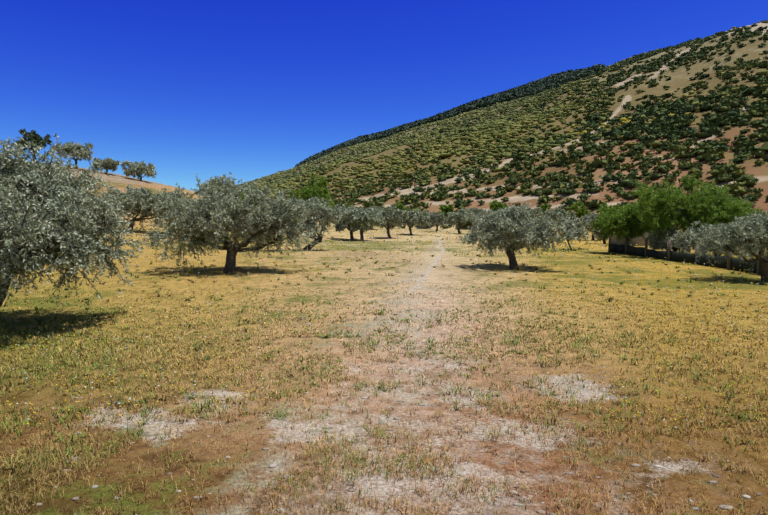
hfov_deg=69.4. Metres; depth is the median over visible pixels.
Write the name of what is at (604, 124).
yellow mountain broom
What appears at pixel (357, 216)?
olive tree
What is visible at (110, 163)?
olive tree
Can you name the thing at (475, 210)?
olive tree
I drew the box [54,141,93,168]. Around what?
olive tree
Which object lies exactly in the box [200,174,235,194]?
olive tree
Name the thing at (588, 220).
olive tree
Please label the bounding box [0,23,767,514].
ground
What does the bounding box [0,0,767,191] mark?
sky
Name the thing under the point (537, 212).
olive tree
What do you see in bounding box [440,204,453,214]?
green shrub
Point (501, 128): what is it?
mountain scrub vegetation
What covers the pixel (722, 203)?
green tree
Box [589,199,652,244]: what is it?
green tree
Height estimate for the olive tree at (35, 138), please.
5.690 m
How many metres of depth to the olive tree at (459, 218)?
69.22 m
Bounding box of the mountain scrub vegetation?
[220,19,767,227]
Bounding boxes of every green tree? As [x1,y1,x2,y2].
[234,185,267,205]
[288,173,334,206]
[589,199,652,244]
[630,171,746,252]
[677,193,767,255]
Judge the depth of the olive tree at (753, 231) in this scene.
17.07 m
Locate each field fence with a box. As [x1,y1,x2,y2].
[608,237,668,260]
[668,239,732,269]
[726,249,765,274]
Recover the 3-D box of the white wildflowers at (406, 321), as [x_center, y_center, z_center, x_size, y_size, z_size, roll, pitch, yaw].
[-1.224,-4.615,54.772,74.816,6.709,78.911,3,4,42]
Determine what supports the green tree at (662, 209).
on the ground at (454, 275)
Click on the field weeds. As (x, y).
(138, 423)
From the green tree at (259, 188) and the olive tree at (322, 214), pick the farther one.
the green tree at (259, 188)
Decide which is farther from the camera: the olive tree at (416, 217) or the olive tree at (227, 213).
the olive tree at (416, 217)
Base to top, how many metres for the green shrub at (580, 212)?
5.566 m
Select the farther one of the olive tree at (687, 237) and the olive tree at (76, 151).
the olive tree at (76, 151)
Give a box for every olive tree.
[0,134,146,306]
[15,128,52,163]
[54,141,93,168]
[92,157,120,173]
[93,184,194,231]
[120,160,156,180]
[136,172,322,272]
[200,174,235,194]
[272,194,342,249]
[334,204,381,239]
[343,206,385,240]
[371,206,383,229]
[378,204,408,237]
[402,209,431,234]
[421,210,431,227]
[423,210,447,231]
[446,209,474,233]
[459,202,580,269]
[465,207,486,218]
[525,208,547,221]
[546,207,576,231]
[560,217,588,249]
[580,212,598,239]
[590,226,609,243]
[644,223,691,252]
[666,220,744,258]
[691,210,767,281]
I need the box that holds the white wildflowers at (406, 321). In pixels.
[12,230,767,433]
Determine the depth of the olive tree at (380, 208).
80.65 m
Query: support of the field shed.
on the ground at (454, 275)
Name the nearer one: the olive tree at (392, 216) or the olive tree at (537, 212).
the olive tree at (392, 216)
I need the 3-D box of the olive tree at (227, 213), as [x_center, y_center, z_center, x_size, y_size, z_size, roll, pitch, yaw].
[-5.064,-1.014,18.709,6.048,3.583,4.529,0,3,1]
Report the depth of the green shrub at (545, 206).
126.56 m
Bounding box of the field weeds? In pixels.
[0,192,767,471]
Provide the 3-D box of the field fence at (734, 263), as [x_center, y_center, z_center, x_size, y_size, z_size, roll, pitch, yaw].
[13.256,0.191,19.605,0.183,1.117,4.263,0,3,6]
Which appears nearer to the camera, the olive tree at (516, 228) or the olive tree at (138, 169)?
the olive tree at (516, 228)
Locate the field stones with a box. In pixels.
[8,267,767,514]
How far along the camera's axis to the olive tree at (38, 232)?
8.69 m
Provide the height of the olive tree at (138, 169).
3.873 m
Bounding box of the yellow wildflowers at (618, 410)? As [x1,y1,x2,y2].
[0,191,767,440]
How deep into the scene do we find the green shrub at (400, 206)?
152.04 m
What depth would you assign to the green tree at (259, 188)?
55.70 m
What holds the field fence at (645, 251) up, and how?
on the ground at (454, 275)
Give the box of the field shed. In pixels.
[611,231,650,245]
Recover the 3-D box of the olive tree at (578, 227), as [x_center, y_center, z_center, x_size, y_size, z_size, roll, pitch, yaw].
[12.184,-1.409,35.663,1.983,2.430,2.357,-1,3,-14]
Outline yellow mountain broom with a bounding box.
[382,109,700,170]
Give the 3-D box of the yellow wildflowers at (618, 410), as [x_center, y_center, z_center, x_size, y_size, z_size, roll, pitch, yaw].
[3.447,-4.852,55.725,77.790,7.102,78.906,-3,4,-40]
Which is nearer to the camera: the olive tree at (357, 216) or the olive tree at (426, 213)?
the olive tree at (357, 216)
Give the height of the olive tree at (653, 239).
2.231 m
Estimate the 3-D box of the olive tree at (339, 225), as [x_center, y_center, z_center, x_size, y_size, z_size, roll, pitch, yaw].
[-2.541,-3.183,51.439,4.549,3.787,4.413,-1,3,-13]
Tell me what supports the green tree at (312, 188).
on the ground at (454, 275)
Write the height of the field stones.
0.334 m
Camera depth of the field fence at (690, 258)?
23.97 m
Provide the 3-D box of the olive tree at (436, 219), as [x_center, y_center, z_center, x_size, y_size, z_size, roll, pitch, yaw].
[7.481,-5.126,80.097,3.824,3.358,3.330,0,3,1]
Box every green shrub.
[394,203,408,210]
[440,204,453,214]
[489,199,506,210]
[534,203,550,221]
[566,200,589,219]
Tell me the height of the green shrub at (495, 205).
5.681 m
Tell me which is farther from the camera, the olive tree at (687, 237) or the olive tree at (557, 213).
the olive tree at (557, 213)
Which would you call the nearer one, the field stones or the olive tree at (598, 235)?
the field stones
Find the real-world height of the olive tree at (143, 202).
3.881 m

